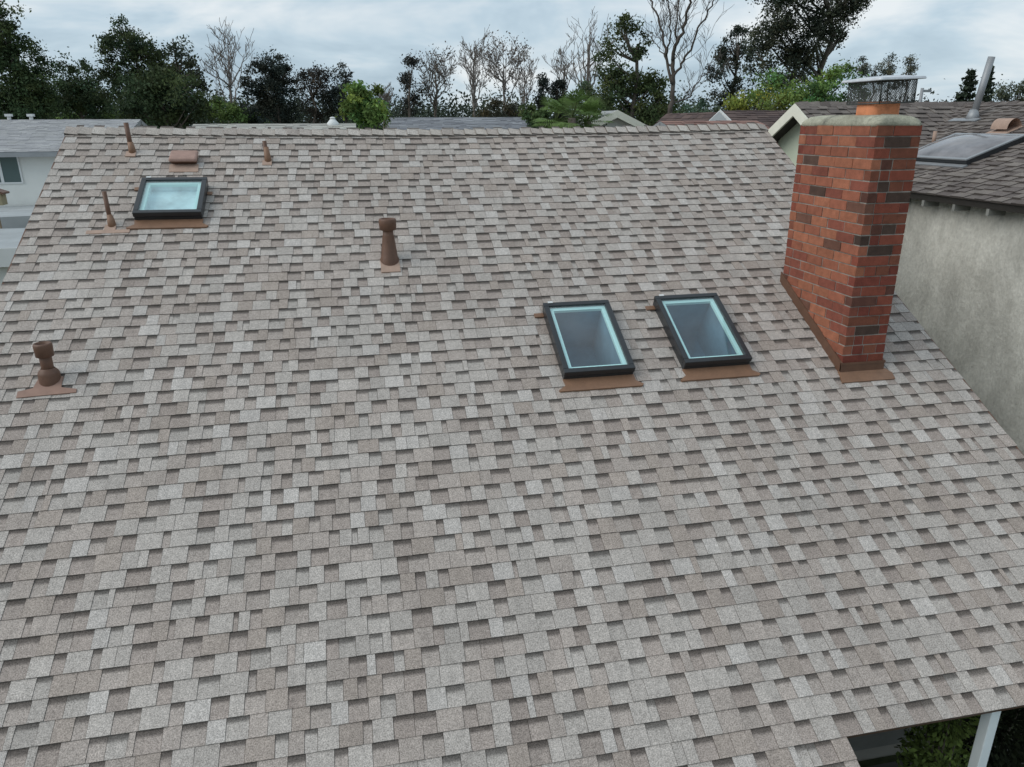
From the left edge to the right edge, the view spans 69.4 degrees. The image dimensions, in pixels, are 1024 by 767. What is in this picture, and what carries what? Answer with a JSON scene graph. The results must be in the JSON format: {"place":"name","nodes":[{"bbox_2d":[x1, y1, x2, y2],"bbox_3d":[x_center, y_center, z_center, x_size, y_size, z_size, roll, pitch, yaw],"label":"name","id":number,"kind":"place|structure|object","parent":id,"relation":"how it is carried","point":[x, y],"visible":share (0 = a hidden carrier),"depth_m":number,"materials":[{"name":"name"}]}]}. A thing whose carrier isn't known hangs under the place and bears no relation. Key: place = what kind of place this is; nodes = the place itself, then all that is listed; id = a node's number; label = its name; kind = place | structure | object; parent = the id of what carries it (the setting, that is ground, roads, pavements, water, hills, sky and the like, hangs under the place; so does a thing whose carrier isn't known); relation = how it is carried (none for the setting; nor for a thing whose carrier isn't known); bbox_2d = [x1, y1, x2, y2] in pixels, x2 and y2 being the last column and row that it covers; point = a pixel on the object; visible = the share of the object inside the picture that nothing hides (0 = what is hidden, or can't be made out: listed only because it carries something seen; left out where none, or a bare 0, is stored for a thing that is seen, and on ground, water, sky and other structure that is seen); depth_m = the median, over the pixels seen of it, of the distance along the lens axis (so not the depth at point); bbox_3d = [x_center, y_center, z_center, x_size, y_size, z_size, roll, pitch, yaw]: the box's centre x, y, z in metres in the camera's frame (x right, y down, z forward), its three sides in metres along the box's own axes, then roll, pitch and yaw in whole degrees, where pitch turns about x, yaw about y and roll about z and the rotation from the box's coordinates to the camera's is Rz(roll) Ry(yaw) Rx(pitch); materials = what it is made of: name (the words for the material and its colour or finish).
{"place":"outdoors","nodes":[
{"label":"outdoors","id":0,"kind":"place"},
{"bbox_2d":[0,189,9,228],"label":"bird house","id":1,"kind":"structure","parent":0,"point":[3,198],"depth_m":15.30,"materials":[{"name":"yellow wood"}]},
{"bbox_2d":[0,228,24,285],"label":"shed","id":2,"kind":"structure","parent":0,"point":[10,238],"depth_m":13.68,"materials":[{"name":"white paint"}]},
{"bbox_2d":[0,114,147,206],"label":"neighbour house","id":3,"kind":"structure","parent":0,"point":[29,148],"depth_m":19.58,"materials":[{"name":"white paint"}]},
{"bbox_2d":[0,157,23,183],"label":"window","id":4,"kind":"structure","parent":3,"relation":"in","point":[10,169],"depth_m":19.32,"materials":[{"name":"white paint"}]},
{"bbox_2d":[192,117,355,129],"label":"house","id":5,"kind":"structure","parent":0,"point":[332,122],"depth_m":21.57,"materials":[{"name":"grey metal"}]},
{"bbox_2d":[385,117,526,129],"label":"house","id":6,"kind":"structure","parent":0,"point":[429,123],"depth_m":28.86,"materials":[{"name":"grey metal"}]},
{"bbox_2d":[0,0,1023,124],"label":"sky","id":7,"kind":"structure","parent":0,"point":[949,38],"materials":[{"name":"white"}]},
{"bbox_2d":[654,111,726,124],"bbox_3d":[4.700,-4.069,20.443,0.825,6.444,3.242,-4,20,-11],"label":"house","id":8,"kind":"structure","parent":0,"point":[708,116],"depth_m":18.92,"materials":[{"name":"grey metal"}]},
{"bbox_2d":[719,110,786,126],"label":"house","id":9,"kind":"structure","parent":0,"point":[769,118],"depth_m":21.11,"materials":[{"name":"brown metal"}]},
{"bbox_2d":[768,56,1023,454],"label":"neighbour house","id":10,"kind":"structure","parent":0,"point":[959,288],"depth_m":10.24,"materials":[{"name":"beige paint"}]},
{"bbox_2d":[858,712,1021,766],"bbox_3d":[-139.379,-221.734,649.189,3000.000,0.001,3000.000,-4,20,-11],"label":"ground","id":11,"kind":"structure","parent":0,"point":[877,761],"depth_m":7.61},
{"bbox_2d":[0,205,34,228],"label":"patio cover","id":12,"kind":"object","parent":11,"relation":"on","point":[14,216],"depth_m":16.24,"materials":[{"name":"white paint"}]},
{"bbox_2d":[0,0,71,119],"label":"evergreen tree","id":13,"kind":"object","parent":11,"relation":"on","point":[22,92],"visible":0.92,"depth_m":28.12,"materials":[{"name":"green plant"}]},
{"bbox_2d":[46,46,122,118],"bbox_3d":[-19.109,-10.188,33.642,3.454,9.406,2.971,3,20,9],"label":"round tree","id":14,"kind":"object","parent":11,"relation":"on","point":[78,95],"visible":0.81,"depth_m":32.23,"materials":[{"name":"green plant"}]},
{"bbox_2d":[86,13,184,122],"bbox_3d":[-15.578,-10.161,31.900,3.971,10.481,2.682,-14,24,-34],"label":"evergreen tree","id":15,"kind":"object","parent":11,"relation":"on","point":[131,47],"visible":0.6,"depth_m":30.24,"materials":[{"name":"green plant"}]},
{"bbox_2d":[47,93,273,124],"bbox_3d":[-17.124,-10.092,36.032,10.895,7.615,3.014,-4,20,-11],"label":"hedge","id":16,"kind":"object","parent":11,"relation":"on","point":[230,110],"visible":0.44,"depth_m":35.12,"materials":[{"name":"green plant"}]},
{"bbox_2d":[104,58,218,128],"bbox_3d":[-11.860,-7.021,26.280,3.634,8.269,3.470,-4,20,-11],"label":"dense bush","id":17,"kind":"object","parent":11,"relation":"on","point":[156,92],"visible":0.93,"depth_m":24.88,"materials":[{"name":"green plant"}]},
{"bbox_2d":[149,34,210,127],"bbox_3d":[-12.890,-8.955,30.019,2.045,9.439,3.045,-18,26,-40],"label":"evergreen tree","id":18,"kind":"object","parent":11,"relation":"on","point":[191,61],"visible":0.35,"depth_m":28.34,"materials":[{"name":"green plant"}]},
{"bbox_2d":[200,16,258,105],"bbox_3d":[-14.066,-12.691,37.932,2.647,11.222,4.296,-4,20,-11],"label":"bare tree","id":19,"kind":"object","parent":11,"relation":"on","point":[228,74],"visible":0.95,"depth_m":36.98,"materials":[{"name":"brown plant"}]},
{"bbox_2d":[235,46,312,123],"bbox_3d":[-11.605,-11.511,36.914,2.875,9.660,3.733,5,20,14],"label":"evergreen tree","id":20,"kind":"object","parent":11,"relation":"on","point":[275,80],"visible":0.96,"depth_m":35.47,"materials":[{"name":"green plant"}]},
{"bbox_2d":[289,62,333,122],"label":"evergreen tree","id":21,"kind":"object","parent":11,"relation":"on","point":[319,75],"visible":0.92,"depth_m":38.02,"materials":[{"name":"green plant"}]},
{"bbox_2d":[312,61,352,122],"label":"evergreen tree","id":22,"kind":"object","parent":11,"relation":"on","point":[333,96],"visible":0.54,"depth_m":37.88,"materials":[{"name":"green plant"}]},
{"bbox_2d":[335,79,394,129],"bbox_3d":[-4.943,-6.557,25.874,1.794,7.607,2.443,-1,19,-2],"label":"round bush","id":23,"kind":"object","parent":11,"relation":"on","point":[359,106],"visible":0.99,"depth_m":24.49,"materials":[{"name":"green plant"}]},
{"bbox_2d":[372,82,392,128],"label":"bare tree","id":24,"kind":"object","parent":11,"relation":"on","point":[384,97],"visible":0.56,"depth_m":41.32,"materials":[{"name":"brown plant"}]},
{"bbox_2d":[394,54,430,116],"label":"evergreen tree","id":25,"kind":"object","parent":11,"relation":"on","point":[408,61],"visible":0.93,"depth_m":39.02,"materials":[{"name":"green plant"}]},
{"bbox_2d":[409,41,460,116],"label":"bare tree","id":26,"kind":"object","parent":11,"relation":"on","point":[435,67],"visible":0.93,"depth_m":40.91,"materials":[{"name":"brown plant"}]},
{"bbox_2d":[452,27,496,116],"bbox_3d":[-1.976,-13.451,40.250,2.104,11.023,3.836,2,20,6],"label":"bare tree","id":27,"kind":"object","parent":11,"relation":"on","point":[473,84],"visible":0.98,"depth_m":39.05,"materials":[{"name":"brown plant"}]},
{"bbox_2d":[472,92,521,116],"bbox_3d":[-0.607,-11.139,38.758,2.846,7.655,1.888,-4,20,-11],"label":"dense bush","id":28,"kind":"object","parent":11,"relation":"on","point":[508,111],"visible":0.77,"depth_m":37.56,"materials":[{"name":"green plant"}]},
{"bbox_2d":[461,25,534,110],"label":"bare tree","id":29,"kind":"object","parent":11,"relation":"on","point":[503,72],"visible":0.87,"depth_m":41.27,"materials":[{"name":"brown plant"}]},
{"bbox_2d":[0,74,1016,129],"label":"distant woodland","id":30,"kind":"object","parent":11,"relation":"on","point":[427,112],"visible":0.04,"depth_m":61.78,"materials":[{"name":"green plant"}]},
{"bbox_2d":[0,75,1023,766],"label":"house","id":31,"kind":"structure","parent":11,"relation":"on","point":[666,445],"depth_m":6.23,"materials":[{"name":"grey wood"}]},
{"bbox_2d":[512,50,538,109],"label":"bare tree","id":32,"kind":"object","parent":11,"relation":"on","point":[522,90],"visible":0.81,"depth_m":47.50,"materials":[{"name":"brown plant"}]},
{"bbox_2d":[532,72,551,126],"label":"cypress tree","id":33,"kind":"object","parent":11,"relation":"on","point":[542,85],"visible":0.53,"depth_m":41.89,"materials":[{"name":"green plant"}]},
{"bbox_2d":[529,94,579,128],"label":"palm tree","id":34,"kind":"object","parent":11,"relation":"on","point":[552,110],"visible":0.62,"depth_m":25.09,"materials":[{"name":"green plant"}]},
{"bbox_2d":[545,76,567,127],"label":"cypress tree","id":35,"kind":"object","parent":11,"relation":"on","point":[560,85],"visible":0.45,"depth_m":41.68,"materials":[{"name":"green plant"}]},
{"bbox_2d":[543,32,578,126],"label":"bare tree","id":36,"kind":"object","parent":11,"relation":"on","point":[557,69],"visible":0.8,"depth_m":47.15,"materials":[{"name":"brown plant"}]},
{"bbox_2d":[516,101,606,128],"bbox_3d":[1.801,-6.970,27.962,3.455,6.955,1.446,-1,19,-1],"label":"dense bush","id":37,"kind":"object","parent":11,"relation":"on","point":[528,113],"visible":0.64,"depth_m":26.88,"materials":[{"name":"green plant"}]},
{"bbox_2d":[542,87,600,127],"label":"palm tree","id":38,"kind":"object","parent":11,"relation":"on","point":[573,101],"visible":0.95,"depth_m":24.29,"materials":[{"name":"green plant"}]},
{"bbox_2d":[556,6,620,90],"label":"bare tree","id":39,"kind":"object","parent":11,"relation":"on","point":[588,70],"visible":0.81,"depth_m":41.96,"materials":[{"name":"brown plant"}]},
{"bbox_2d":[575,76,601,116],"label":"leafy tree","id":40,"kind":"object","parent":11,"relation":"on","point":[585,84],"visible":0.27,"depth_m":34.68,"materials":[{"name":"green plant"}]},
{"bbox_2d":[569,94,613,127],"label":"palm tree","id":41,"kind":"object","parent":11,"relation":"on","point":[592,105],"visible":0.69,"depth_m":25.18,"materials":[{"name":"green plant"}]},
{"bbox_2d":[580,110,645,127],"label":"house","id":42,"kind":"structure","parent":11,"relation":"on","point":[618,118],"depth_m":26.75,"materials":[{"name":"grey metal"}]},
{"bbox_2d":[581,9,685,125],"bbox_3d":[4.798,-9.498,30.128,4.364,10.254,3.301,-4,20,-11],"label":"leafy tree","id":43,"kind":"object","parent":11,"relation":"on","point":[648,114],"visible":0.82,"depth_m":29.09,"materials":[{"name":"green plant"}]},
{"bbox_2d":[642,0,740,112],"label":"bare tree","id":44,"kind":"object","parent":11,"relation":"on","point":[672,73],"visible":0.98,"depth_m":25.36,"materials":[{"name":"brown plant"}]},
{"bbox_2d":[673,95,719,112],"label":"dense bush","id":45,"kind":"object","parent":11,"relation":"on","point":[700,104],"visible":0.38,"depth_m":44.97,"materials":[{"name":"green plant"}]},
{"bbox_2d":[653,120,777,142],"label":"house","id":46,"kind":"structure","parent":11,"relation":"on","point":[665,123],"depth_m":15.23,"materials":[{"name":"brown metal"}]},
{"bbox_2d":[700,24,756,107],"bbox_3d":[9.944,-11.281,34.795,2.307,10.471,2.723,9,21,23],"label":"pine tree","id":47,"kind":"object","parent":11,"relation":"on","point":[738,30],"visible":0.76,"depth_m":33.54,"materials":[{"name":"green plant"}]},
{"bbox_2d":[722,84,808,109],"bbox_3d":[8.643,-6.646,26.213,3.028,7.451,2.252,3,20,8],"label":"dense bush","id":48,"kind":"object","parent":11,"relation":"on","point":[757,98],"visible":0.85,"depth_m":25.30,"materials":[{"name":"green plant"}]},
{"bbox_2d":[741,0,874,100],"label":"eucalyptus tree","id":49,"kind":"object","parent":11,"relation":"on","point":[822,23],"visible":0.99,"depth_m":30.46,"materials":[{"name":"green plant"}]},
{"bbox_2d":[743,57,872,109],"bbox_3d":[11.269,-8.035,28.630,5.116,8.445,2.393,-4,20,-11],"label":"dense bush","id":50,"kind":"object","parent":11,"relation":"on","point":[818,90],"visible":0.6,"depth_m":27.35,"materials":[{"name":"green plant"}]},
{"bbox_2d":[854,56,895,99],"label":"leafy tree","id":51,"kind":"object","parent":11,"relation":"on","point":[864,70],"visible":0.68,"depth_m":47.23,"materials":[{"name":"green plant"}]},
{"bbox_2d":[877,51,899,100],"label":"leafy tree","id":52,"kind":"object","parent":11,"relation":"on","point":[890,64],"visible":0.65,"depth_m":48.00,"materials":[{"name":"green plant"}]},
{"bbox_2d":[893,53,920,99],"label":"leafy tree","id":53,"kind":"object","parent":11,"relation":"on","point":[910,69],"visible":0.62,"depth_m":47.97,"materials":[{"name":"green plant"}]},
{"bbox_2d":[919,88,931,101],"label":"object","id":54,"kind":"object","parent":11,"relation":"on","point":[922,90],"visible":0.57,"depth_m":63.68,"materials":[{"name":"grey metal"}]},
{"bbox_2d":[953,92,965,101],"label":"tiered conifer","id":55,"kind":"object","parent":11,"relation":"on","point":[959,97],"visible":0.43,"depth_m":42.94,"materials":[{"name":"green plant"}]},
{"bbox_2d":[958,69,978,101],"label":"tiered conifer","id":56,"kind":"object","parent":11,"relation":"on","point":[969,83],"visible":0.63,"depth_m":42.71,"materials":[{"name":"green plant"}]},
{"bbox_2d":[980,66,995,101],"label":"tiered conifer","id":57,"kind":"object","parent":11,"relation":"on","point":[988,90],"visible":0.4,"depth_m":45.11,"materials":[{"name":"green plant"}]},
{"bbox_2d":[988,78,1023,101],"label":"leafy tree","id":58,"kind":"object","parent":11,"relation":"on","point":[1001,94],"visible":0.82,"depth_m":36.76,"materials":[{"name":"green plant"}]},
{"bbox_2d":[868,739,1023,766],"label":"patio","id":59,"kind":"structure","parent":0,"point":[892,764],"depth_m":7.52,"materials":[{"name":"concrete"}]},
{"bbox_2d":[894,715,980,766],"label":"shrub","id":60,"kind":"object","parent":59,"relation":"on","point":[944,736],"visible":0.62,"depth_m":5.69,"materials":[{"name":"green plant"}]},
{"bbox_2d":[898,707,1023,766],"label":"shrub","id":61,"kind":"object","parent":59,"relation":"on","point":[999,756],"visible":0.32,"depth_m":6.11,"materials":[{"name":"green plant"}]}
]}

